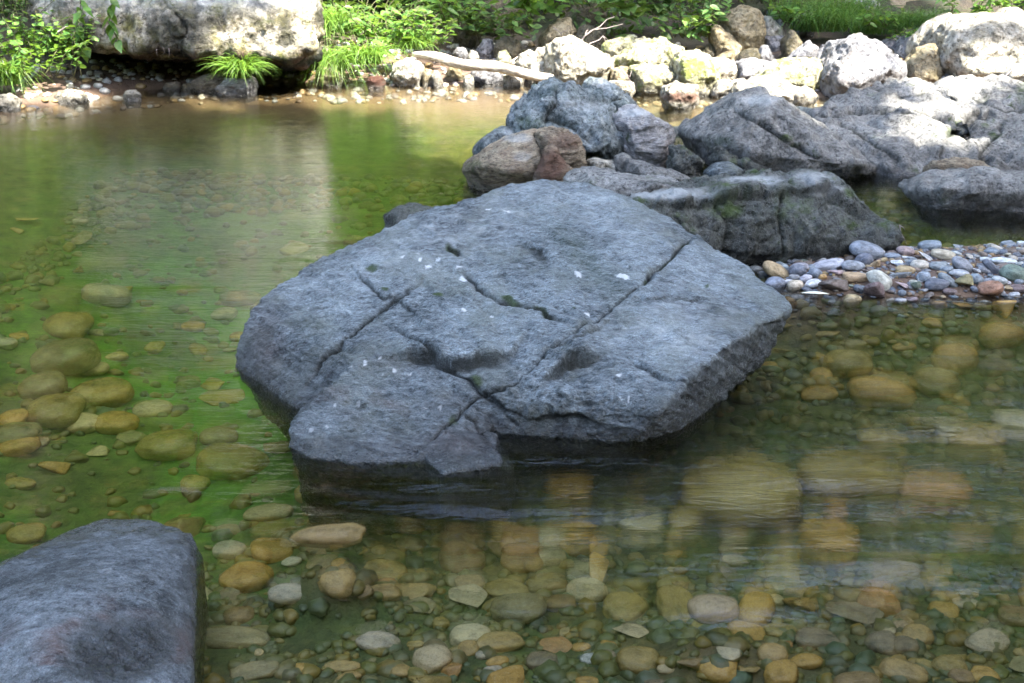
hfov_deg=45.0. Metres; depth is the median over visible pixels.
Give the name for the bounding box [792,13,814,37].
rock
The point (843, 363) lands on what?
river stone
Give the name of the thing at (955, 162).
rock
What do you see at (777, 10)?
leafy plant
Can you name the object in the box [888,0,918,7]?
boulder
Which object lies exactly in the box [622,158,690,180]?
rock
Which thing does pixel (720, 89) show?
rock
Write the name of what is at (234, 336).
river stone
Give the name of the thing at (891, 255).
cobble
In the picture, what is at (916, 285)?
cobble
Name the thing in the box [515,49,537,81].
rock
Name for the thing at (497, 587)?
river stone
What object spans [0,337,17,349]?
river stone
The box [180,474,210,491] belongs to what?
river stone
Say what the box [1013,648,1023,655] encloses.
river stone
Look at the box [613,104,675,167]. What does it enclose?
rock
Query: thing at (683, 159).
rock
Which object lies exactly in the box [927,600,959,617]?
river stone
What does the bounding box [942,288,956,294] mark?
cobble
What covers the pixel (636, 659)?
river stone
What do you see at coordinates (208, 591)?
river stone
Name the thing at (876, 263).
cobble
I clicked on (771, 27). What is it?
rock
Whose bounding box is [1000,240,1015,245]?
cobble
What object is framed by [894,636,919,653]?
river stone
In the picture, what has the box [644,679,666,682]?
river stone
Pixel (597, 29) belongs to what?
dry branch
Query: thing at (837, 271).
cobble
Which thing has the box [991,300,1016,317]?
river stone
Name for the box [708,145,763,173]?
rock
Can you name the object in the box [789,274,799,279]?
cobble
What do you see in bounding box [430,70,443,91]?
rock
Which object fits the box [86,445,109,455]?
river stone
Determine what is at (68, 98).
rock
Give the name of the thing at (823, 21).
grass tuft
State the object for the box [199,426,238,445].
river stone
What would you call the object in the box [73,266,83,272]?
river stone
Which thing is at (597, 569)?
river stone
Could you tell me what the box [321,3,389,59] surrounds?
grass tuft
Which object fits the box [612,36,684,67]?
boulder
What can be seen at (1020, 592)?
river stone
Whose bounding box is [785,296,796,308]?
cobble
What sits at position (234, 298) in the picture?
river stone
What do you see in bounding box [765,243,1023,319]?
pebbles
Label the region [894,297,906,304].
cobble
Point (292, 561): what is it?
river stone
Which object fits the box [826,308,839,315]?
cobble
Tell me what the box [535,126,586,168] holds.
rock
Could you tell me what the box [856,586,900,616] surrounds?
river stone
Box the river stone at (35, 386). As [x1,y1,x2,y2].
[17,371,67,399]
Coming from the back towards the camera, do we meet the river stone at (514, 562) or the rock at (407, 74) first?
the rock at (407, 74)
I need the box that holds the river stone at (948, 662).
[931,654,967,671]
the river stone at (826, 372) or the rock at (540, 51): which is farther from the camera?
the rock at (540, 51)
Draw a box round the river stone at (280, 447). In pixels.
[263,441,289,453]
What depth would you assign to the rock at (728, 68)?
9.72 m
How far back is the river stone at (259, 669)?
2.89 m
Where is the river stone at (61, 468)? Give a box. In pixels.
[38,461,70,474]
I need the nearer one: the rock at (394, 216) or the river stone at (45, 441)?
the river stone at (45, 441)
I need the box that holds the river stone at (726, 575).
[721,572,730,578]
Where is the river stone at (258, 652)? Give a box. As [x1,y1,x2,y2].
[254,648,263,655]
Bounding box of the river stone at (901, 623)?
[893,620,907,627]
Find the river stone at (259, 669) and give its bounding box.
[229,660,278,679]
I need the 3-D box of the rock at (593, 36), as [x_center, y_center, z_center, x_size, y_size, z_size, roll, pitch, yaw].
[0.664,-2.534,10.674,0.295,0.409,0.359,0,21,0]
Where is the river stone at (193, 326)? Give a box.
[181,321,204,331]
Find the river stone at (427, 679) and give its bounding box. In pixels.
[406,675,451,682]
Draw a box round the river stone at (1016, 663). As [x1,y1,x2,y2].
[1008,656,1023,671]
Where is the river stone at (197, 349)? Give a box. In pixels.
[189,343,206,354]
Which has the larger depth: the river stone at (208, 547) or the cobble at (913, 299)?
the cobble at (913, 299)
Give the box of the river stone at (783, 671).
[763,659,798,682]
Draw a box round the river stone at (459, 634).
[449,623,490,645]
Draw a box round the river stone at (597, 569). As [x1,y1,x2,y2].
[588,560,608,581]
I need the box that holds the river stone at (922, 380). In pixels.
[909,367,955,392]
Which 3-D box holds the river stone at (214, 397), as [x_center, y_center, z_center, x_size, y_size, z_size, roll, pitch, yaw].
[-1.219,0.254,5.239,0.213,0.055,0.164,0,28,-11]
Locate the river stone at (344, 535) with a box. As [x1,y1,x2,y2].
[289,523,365,548]
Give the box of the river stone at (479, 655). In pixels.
[475,650,485,659]
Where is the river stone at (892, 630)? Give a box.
[883,627,895,633]
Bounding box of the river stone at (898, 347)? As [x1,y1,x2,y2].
[892,342,916,351]
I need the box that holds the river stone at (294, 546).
[291,542,299,548]
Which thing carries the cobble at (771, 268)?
on the pebbles at (894, 311)
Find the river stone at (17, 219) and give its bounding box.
[15,217,38,221]
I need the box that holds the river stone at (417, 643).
[407,640,423,647]
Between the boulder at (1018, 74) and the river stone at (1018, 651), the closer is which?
the river stone at (1018, 651)
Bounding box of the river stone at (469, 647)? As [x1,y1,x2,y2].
[458,640,478,655]
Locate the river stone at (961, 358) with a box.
[930,343,978,374]
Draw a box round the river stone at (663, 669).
[656,664,674,673]
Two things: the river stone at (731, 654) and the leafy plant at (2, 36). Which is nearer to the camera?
the river stone at (731, 654)
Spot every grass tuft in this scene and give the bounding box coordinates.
[0,58,62,97]
[198,52,284,82]
[278,44,391,90]
[313,36,411,77]
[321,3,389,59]
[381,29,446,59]
[761,0,877,33]
[762,0,850,15]
[791,0,913,18]
[841,6,929,34]
[889,4,969,28]
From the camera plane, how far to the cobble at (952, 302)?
4.95 m
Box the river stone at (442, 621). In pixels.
[432,616,449,628]
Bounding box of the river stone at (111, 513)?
[107,510,120,516]
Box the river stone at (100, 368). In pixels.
[83,362,109,375]
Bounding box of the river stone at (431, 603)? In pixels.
[403,596,435,613]
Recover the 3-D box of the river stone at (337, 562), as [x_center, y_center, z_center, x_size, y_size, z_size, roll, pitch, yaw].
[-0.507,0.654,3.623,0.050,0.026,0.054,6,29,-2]
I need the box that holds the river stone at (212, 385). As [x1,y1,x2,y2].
[200,380,224,389]
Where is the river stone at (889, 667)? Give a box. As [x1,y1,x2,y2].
[878,657,928,682]
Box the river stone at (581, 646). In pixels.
[571,642,590,651]
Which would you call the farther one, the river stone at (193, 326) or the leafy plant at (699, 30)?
the leafy plant at (699, 30)
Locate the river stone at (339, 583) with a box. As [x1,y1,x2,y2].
[317,568,355,599]
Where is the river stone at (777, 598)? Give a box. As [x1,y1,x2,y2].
[771,594,783,604]
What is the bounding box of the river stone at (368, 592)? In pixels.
[355,584,374,599]
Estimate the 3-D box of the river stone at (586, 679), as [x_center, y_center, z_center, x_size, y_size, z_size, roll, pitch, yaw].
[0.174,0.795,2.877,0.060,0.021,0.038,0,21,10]
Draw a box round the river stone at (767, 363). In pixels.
[762,361,784,370]
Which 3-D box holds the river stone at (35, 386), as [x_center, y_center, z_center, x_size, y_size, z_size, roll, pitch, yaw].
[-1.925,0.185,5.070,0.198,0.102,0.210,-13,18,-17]
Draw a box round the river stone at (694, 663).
[677,657,701,668]
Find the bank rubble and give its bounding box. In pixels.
[0,38,948,124]
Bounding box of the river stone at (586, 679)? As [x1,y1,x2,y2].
[575,676,598,682]
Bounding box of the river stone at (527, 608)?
[490,593,547,624]
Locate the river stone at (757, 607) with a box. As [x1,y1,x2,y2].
[738,591,775,624]
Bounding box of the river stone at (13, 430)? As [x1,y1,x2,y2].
[0,421,42,442]
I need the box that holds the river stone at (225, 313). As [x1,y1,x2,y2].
[210,306,237,320]
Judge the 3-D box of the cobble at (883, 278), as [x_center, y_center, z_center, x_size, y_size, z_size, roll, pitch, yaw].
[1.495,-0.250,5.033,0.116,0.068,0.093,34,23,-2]
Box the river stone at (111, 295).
[81,283,131,307]
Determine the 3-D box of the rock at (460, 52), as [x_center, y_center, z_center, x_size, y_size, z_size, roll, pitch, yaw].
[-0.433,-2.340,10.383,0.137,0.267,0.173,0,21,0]
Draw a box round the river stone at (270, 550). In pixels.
[250,538,293,563]
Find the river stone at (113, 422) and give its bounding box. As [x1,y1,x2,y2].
[95,411,139,434]
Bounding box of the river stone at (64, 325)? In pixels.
[42,311,94,339]
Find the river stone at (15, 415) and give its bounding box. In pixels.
[0,408,28,424]
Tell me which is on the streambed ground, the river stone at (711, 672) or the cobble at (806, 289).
the river stone at (711, 672)
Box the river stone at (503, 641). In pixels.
[476,631,524,651]
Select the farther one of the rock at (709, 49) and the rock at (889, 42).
the rock at (889, 42)
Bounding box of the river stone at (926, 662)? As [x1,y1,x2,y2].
[915,658,932,668]
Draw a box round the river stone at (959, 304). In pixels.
[953,302,972,307]
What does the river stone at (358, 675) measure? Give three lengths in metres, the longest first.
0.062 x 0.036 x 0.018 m
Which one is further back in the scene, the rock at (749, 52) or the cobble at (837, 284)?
the rock at (749, 52)
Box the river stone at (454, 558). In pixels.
[438,543,485,572]
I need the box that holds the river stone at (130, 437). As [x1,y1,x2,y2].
[116,430,146,445]
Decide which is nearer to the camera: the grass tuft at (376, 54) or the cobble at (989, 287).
the cobble at (989, 287)
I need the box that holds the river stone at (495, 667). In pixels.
[483,665,501,670]
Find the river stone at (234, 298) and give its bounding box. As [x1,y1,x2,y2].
[218,290,261,306]
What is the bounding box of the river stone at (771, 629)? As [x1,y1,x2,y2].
[763,623,796,636]
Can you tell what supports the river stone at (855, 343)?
on the streambed ground
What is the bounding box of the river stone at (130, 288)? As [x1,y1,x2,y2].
[123,286,132,291]
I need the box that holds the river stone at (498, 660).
[485,655,508,665]
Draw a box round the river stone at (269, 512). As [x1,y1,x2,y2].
[243,503,293,521]
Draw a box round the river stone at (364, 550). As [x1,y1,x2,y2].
[358,547,367,554]
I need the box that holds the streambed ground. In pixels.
[0,0,1023,682]
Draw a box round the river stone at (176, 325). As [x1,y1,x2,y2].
[173,322,181,329]
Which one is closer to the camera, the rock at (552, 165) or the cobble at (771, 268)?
the cobble at (771, 268)
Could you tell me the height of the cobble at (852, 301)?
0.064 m
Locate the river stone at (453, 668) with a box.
[440,662,461,676]
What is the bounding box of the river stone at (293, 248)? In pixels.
[279,241,309,255]
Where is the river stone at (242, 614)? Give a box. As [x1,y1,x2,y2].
[223,606,254,624]
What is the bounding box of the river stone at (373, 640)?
[355,631,400,649]
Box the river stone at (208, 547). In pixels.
[204,545,212,550]
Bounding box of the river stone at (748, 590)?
[744,587,761,594]
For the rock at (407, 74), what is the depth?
9.83 m
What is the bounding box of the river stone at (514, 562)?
[500,552,543,572]
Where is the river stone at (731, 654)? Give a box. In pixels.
[716,646,741,661]
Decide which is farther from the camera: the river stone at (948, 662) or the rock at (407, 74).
the rock at (407, 74)
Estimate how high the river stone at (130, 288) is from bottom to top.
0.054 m
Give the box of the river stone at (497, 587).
[483,578,529,597]
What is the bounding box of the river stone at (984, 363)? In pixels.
[975,358,1006,369]
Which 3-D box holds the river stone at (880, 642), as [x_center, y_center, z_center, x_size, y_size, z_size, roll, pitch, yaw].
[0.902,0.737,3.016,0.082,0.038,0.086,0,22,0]
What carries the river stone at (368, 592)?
on the streambed ground
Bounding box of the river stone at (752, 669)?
[739,666,759,672]
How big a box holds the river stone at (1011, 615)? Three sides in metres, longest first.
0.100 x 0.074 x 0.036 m
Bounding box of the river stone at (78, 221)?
[71,218,88,224]
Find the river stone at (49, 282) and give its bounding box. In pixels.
[38,279,54,285]
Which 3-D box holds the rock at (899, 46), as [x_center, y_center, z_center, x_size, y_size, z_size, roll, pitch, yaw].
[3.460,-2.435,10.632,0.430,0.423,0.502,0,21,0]
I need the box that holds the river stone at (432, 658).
[412,644,452,673]
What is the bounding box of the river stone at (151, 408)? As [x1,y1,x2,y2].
[132,399,172,416]
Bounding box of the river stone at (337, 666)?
[324,660,360,672]
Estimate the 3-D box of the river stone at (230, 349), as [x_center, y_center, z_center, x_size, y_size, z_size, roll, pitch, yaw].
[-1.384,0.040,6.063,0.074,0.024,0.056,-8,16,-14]
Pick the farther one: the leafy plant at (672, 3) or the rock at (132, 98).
the leafy plant at (672, 3)
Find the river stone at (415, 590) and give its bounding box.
[394,583,436,598]
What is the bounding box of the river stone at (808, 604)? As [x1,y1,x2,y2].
[782,597,818,611]
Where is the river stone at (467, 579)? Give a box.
[454,574,484,587]
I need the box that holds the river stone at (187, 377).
[176,375,200,384]
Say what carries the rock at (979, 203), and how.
on the streambed ground
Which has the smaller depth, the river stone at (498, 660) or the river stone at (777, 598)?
the river stone at (498, 660)
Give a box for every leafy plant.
[0,0,30,25]
[0,0,54,59]
[0,7,100,80]
[11,12,87,57]
[320,0,427,32]
[332,5,432,48]
[382,7,460,46]
[397,0,498,29]
[455,6,524,37]
[476,0,523,35]
[495,10,545,33]
[506,0,569,15]
[560,0,610,8]
[594,0,680,22]
[637,0,730,41]
[647,0,702,5]
[671,0,743,21]
[731,0,789,3]
[768,2,812,23]
[856,3,905,26]
[876,25,918,40]
[935,0,996,13]
[985,0,1023,9]
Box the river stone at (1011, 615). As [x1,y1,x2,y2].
[996,605,1023,626]
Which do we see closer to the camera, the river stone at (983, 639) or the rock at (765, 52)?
the river stone at (983, 639)
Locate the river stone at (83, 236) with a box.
[69,230,92,244]
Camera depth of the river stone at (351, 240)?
7.19 m
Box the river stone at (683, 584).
[671,581,690,588]
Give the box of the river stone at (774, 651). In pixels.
[756,643,787,660]
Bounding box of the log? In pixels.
[412,51,554,80]
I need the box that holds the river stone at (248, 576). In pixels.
[218,561,273,592]
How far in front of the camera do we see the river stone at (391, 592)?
3.22 m
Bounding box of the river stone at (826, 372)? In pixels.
[809,367,832,377]
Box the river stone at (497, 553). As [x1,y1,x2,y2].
[489,550,500,557]
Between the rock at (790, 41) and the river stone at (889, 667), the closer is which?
the river stone at (889, 667)
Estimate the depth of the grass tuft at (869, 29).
10.94 m
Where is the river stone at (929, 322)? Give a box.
[921,317,941,328]
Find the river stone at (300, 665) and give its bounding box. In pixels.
[295,662,304,671]
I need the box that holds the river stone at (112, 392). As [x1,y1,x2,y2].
[70,377,134,407]
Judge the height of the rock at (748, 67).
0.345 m
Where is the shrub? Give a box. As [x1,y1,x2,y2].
[409,0,420,25]
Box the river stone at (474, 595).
[448,584,487,608]
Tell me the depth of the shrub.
11.68 m
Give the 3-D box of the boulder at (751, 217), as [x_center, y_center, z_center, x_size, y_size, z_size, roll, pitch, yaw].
[1.115,-0.509,5.682,1.377,0.632,1.027,0,21,0]
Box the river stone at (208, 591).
[205,586,211,599]
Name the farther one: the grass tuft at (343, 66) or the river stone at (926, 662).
the grass tuft at (343, 66)
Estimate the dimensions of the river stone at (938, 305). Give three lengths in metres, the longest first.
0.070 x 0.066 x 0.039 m
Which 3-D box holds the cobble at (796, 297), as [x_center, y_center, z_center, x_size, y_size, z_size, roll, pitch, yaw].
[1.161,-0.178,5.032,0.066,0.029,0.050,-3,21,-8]
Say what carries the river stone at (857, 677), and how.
on the streambed ground
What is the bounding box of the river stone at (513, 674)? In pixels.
[486,665,524,682]
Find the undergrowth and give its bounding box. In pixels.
[0,0,715,43]
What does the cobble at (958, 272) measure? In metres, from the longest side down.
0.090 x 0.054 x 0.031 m
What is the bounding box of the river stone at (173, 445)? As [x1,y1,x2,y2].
[134,428,197,460]
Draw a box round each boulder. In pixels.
[0,519,208,682]
[27,0,325,72]
[235,179,791,535]
[543,35,614,84]
[563,166,678,196]
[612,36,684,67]
[627,168,903,268]
[678,86,876,177]
[726,75,818,107]
[753,56,822,90]
[808,74,1023,205]
[817,33,907,97]
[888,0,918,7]
[905,7,1023,76]
[1002,53,1023,81]
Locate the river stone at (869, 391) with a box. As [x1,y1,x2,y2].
[846,376,916,407]
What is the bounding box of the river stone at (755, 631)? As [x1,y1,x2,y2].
[726,620,765,639]
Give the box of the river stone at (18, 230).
[10,227,23,233]
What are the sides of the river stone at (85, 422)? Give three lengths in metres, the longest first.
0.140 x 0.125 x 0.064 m
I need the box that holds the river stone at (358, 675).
[336,671,361,679]
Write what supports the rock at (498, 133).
in the water
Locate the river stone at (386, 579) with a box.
[378,577,397,582]
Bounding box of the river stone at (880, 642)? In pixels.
[864,630,895,654]
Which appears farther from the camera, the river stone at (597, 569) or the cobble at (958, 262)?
the cobble at (958, 262)
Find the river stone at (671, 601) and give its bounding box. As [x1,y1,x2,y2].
[655,585,692,622]
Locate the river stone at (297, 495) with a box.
[294,485,302,503]
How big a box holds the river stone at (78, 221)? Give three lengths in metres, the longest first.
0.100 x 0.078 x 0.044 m
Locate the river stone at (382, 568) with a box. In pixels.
[363,559,407,578]
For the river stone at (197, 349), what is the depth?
6.00 m
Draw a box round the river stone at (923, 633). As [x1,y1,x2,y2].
[901,624,934,644]
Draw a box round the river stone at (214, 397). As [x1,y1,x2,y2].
[198,389,244,405]
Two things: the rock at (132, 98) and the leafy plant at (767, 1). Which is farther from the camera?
the leafy plant at (767, 1)
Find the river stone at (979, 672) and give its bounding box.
[971,665,1000,682]
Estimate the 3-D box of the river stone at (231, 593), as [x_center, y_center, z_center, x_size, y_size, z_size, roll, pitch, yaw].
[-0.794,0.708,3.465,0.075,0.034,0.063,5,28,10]
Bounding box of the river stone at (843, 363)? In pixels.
[821,349,873,377]
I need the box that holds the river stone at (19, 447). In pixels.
[0,436,40,456]
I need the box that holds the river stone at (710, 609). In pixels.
[687,594,739,623]
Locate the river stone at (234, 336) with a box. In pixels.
[229,331,242,341]
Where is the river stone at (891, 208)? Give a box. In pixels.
[875,205,895,210]
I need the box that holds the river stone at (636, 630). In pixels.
[612,623,648,637]
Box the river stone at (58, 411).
[25,392,86,428]
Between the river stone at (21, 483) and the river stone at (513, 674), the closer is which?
the river stone at (513, 674)
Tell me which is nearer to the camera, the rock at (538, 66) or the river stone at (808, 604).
the river stone at (808, 604)
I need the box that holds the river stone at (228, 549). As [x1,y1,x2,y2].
[212,540,246,558]
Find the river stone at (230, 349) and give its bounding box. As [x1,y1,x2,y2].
[222,347,236,351]
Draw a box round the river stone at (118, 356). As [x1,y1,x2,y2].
[105,351,128,360]
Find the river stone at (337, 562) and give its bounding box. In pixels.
[331,558,345,566]
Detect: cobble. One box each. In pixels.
[750,265,762,273]
[757,270,767,276]
[763,260,788,278]
[765,276,786,292]
[776,261,788,268]
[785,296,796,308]
[786,280,803,292]
[788,264,805,275]
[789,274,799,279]
[789,294,804,300]
[792,263,808,269]
[799,274,811,282]
[802,286,812,294]
[804,279,820,287]
[809,268,822,277]
[810,294,818,299]
[813,258,843,269]
[817,279,848,290]
[818,274,826,279]
[823,295,837,299]
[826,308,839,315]
[827,270,843,273]
[828,299,835,304]
[841,260,865,270]
[842,272,867,282]
[843,294,861,309]
[845,255,854,260]
[849,240,884,259]
[853,284,863,293]
[854,253,872,264]
[863,282,884,297]
[866,269,891,291]
[870,260,880,267]
[883,253,900,258]
[886,298,894,303]
[889,272,911,277]
[890,260,903,264]
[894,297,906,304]
[895,265,915,273]
[896,246,914,255]
[896,282,908,289]
[898,222,915,233]
[898,290,905,296]
[906,297,918,302]
[910,260,928,269]
[910,281,921,289]
[911,266,921,272]
[916,271,930,281]
[917,240,941,249]
[919,251,932,260]
[919,303,929,307]
[921,298,929,301]
[924,278,949,290]
[924,292,934,297]
[929,261,948,269]
[931,249,955,259]
[938,272,958,287]
[939,266,953,272]
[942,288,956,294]
[948,269,969,276]
[949,300,958,305]
[951,256,972,272]
[955,274,973,285]
[965,299,978,303]
[970,286,977,292]
[971,273,983,283]
[977,280,1003,295]
[978,251,987,256]
[978,265,991,272]
[979,300,991,305]
[982,259,999,273]
[983,247,998,254]
[988,243,1002,249]
[990,257,1016,263]
[991,276,1007,284]
[996,262,1006,268]
[999,249,1007,254]
[999,264,1023,281]
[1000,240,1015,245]
[1003,247,1016,252]
[1004,286,1012,290]
[1008,255,1017,259]
[1008,292,1019,297]
[1010,284,1023,292]
[1012,252,1021,256]
[1014,261,1023,265]
[1014,279,1023,283]
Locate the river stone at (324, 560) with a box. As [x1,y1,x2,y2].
[306,554,337,568]
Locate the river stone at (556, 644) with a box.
[539,636,572,652]
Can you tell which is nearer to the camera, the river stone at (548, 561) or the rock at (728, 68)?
the river stone at (548, 561)
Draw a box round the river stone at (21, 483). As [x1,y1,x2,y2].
[4,477,35,489]
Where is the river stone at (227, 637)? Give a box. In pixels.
[205,625,270,648]
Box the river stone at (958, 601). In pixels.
[952,597,977,608]
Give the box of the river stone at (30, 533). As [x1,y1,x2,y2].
[6,522,46,543]
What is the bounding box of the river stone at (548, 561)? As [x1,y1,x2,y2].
[541,557,564,565]
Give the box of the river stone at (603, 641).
[600,640,616,644]
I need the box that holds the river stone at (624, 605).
[602,591,648,620]
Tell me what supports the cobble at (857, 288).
on the pebbles at (894, 311)
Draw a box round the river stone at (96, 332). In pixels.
[87,329,103,335]
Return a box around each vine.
[73,0,93,62]
[102,0,126,52]
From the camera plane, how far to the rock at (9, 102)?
8.84 m
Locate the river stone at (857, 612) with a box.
[825,601,884,623]
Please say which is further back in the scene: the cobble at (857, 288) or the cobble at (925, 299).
the cobble at (857, 288)
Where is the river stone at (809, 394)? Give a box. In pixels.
[801,385,838,402]
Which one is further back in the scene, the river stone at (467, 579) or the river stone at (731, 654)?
the river stone at (467, 579)
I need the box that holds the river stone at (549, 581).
[526,572,567,592]
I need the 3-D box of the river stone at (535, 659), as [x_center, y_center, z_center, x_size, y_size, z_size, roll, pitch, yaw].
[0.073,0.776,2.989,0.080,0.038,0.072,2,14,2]
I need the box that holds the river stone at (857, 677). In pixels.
[832,671,882,682]
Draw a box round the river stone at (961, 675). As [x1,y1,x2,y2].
[947,668,975,682]
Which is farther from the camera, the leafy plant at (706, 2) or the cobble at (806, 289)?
the leafy plant at (706, 2)
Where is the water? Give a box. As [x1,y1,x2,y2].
[2,82,1023,587]
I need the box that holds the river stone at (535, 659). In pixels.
[526,651,557,669]
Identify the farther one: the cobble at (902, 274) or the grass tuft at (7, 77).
the grass tuft at (7, 77)
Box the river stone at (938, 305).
[929,300,947,310]
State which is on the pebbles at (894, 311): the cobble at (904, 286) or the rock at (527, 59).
the cobble at (904, 286)
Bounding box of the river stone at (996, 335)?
[978,322,1023,348]
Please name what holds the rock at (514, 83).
on the streambed ground
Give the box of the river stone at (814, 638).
[794,627,839,649]
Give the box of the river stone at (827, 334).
[816,331,839,339]
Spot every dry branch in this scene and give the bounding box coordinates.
[49,26,73,45]
[582,17,621,39]
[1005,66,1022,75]
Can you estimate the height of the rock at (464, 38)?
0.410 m
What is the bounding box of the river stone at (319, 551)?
[307,547,326,554]
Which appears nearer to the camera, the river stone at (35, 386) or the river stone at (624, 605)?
the river stone at (624, 605)
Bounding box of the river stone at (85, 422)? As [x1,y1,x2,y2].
[65,412,97,433]
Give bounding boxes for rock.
[0,93,21,112]
[54,89,89,109]
[123,90,141,108]
[162,81,181,95]
[181,83,192,95]
[190,73,224,97]
[215,76,257,102]
[315,60,344,93]
[367,75,385,96]
[383,202,432,227]
[391,57,424,89]
[422,71,431,89]
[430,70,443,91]
[444,67,463,81]
[452,47,467,59]
[453,20,480,49]
[462,73,473,91]
[462,128,541,197]
[467,50,479,59]
[470,71,502,87]
[472,125,514,154]
[476,38,493,59]
[493,35,521,61]
[496,50,511,73]
[503,74,524,92]
[506,76,623,160]
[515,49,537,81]
[527,61,543,88]
[533,145,572,181]
[534,47,544,61]
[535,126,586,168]
[538,17,576,46]
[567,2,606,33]
[575,24,605,49]
[581,77,636,110]
[586,157,614,169]
[600,34,636,56]
[608,80,635,97]
[609,66,632,81]
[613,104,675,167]
[613,152,631,172]
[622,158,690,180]
[628,62,675,101]
[660,80,699,121]
[666,144,704,177]
[669,49,720,100]
[674,126,683,144]
[701,44,715,57]
[703,161,743,176]
[707,24,741,56]
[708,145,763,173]
[710,79,733,101]
[712,56,737,79]
[717,5,766,50]
[717,50,734,60]
[733,57,773,79]
[735,48,760,60]
[759,45,773,60]
[764,16,784,35]
[764,35,783,51]
[766,2,785,25]
[780,29,802,57]
[787,40,818,57]
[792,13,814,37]
[797,106,812,113]
[816,44,824,56]
[846,0,879,10]
[881,35,897,48]
[892,35,910,57]
[898,166,1023,242]
[904,43,944,82]
[922,156,990,171]
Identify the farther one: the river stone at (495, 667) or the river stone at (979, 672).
the river stone at (495, 667)
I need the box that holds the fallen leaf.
[802,291,827,293]
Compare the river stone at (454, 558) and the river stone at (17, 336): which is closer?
the river stone at (454, 558)
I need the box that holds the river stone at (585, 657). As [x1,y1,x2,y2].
[580,653,592,663]
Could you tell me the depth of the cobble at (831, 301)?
4.97 m
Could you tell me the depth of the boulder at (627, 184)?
5.44 m
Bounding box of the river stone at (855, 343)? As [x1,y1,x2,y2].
[844,338,866,349]
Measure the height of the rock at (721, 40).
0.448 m
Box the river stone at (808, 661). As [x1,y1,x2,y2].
[790,653,823,669]
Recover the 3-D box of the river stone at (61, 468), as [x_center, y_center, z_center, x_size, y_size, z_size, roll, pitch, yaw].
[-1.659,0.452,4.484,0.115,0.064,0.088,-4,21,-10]
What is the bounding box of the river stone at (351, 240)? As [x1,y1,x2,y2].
[343,236,362,246]
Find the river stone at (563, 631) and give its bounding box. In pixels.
[559,626,570,636]
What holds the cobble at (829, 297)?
on the streambed ground
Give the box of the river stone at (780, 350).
[774,348,789,352]
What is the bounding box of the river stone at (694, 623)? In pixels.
[690,620,702,627]
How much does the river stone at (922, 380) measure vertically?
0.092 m
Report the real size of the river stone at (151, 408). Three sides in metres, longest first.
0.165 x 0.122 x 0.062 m
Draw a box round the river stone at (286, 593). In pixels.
[268,583,301,604]
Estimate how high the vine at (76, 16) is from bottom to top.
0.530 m
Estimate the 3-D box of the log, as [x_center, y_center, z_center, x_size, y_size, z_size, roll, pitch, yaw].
[-0.237,-2.187,9.813,1.199,0.191,0.092,7,22,18]
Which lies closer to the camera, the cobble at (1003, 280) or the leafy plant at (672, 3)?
the cobble at (1003, 280)
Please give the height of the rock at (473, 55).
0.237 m
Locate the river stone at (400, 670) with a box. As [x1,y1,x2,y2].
[390,664,409,677]
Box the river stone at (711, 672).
[696,661,737,682]
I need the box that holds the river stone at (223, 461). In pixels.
[196,443,269,480]
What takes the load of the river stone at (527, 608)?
on the streambed ground
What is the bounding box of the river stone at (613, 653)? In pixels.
[604,649,616,656]
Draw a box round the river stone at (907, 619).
[893,614,913,623]
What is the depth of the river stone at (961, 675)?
2.84 m
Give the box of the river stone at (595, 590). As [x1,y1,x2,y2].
[566,577,607,602]
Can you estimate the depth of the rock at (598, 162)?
6.60 m
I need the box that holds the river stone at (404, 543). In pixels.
[395,535,426,551]
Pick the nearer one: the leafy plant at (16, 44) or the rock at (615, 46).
the leafy plant at (16, 44)
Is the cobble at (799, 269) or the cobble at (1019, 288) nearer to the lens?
the cobble at (1019, 288)
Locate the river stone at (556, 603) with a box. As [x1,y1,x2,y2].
[546,594,576,612]
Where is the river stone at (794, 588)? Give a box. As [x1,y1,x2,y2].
[763,576,809,596]
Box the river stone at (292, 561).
[281,556,301,566]
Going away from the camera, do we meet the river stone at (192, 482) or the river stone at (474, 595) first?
the river stone at (474, 595)
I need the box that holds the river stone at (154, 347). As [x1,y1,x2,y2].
[144,340,165,353]
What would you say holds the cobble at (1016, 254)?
on the pebbles at (894, 311)
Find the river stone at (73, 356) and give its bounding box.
[29,337,100,375]
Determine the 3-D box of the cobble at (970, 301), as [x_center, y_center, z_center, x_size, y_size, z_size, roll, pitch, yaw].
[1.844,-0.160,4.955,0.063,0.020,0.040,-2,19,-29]
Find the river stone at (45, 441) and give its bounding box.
[39,436,49,446]
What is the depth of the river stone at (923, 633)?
3.04 m
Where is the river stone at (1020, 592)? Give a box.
[1017,587,1023,606]
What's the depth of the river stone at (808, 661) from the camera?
2.88 m
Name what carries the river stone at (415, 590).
on the streambed ground
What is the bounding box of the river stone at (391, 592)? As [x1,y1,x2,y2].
[371,583,401,601]
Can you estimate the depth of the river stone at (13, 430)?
4.57 m
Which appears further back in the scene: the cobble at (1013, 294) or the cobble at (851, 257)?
the cobble at (851, 257)
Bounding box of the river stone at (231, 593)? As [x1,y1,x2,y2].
[219,587,242,599]
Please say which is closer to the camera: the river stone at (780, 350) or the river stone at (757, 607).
the river stone at (757, 607)
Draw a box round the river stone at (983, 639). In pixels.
[964,628,1010,651]
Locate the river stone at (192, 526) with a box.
[164,516,203,536]
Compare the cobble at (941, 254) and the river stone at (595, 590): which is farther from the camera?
the cobble at (941, 254)
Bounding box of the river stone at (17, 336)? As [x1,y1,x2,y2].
[9,333,28,339]
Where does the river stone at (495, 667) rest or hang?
on the streambed ground
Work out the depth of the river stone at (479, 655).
3.00 m
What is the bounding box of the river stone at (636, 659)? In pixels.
[615,646,659,673]

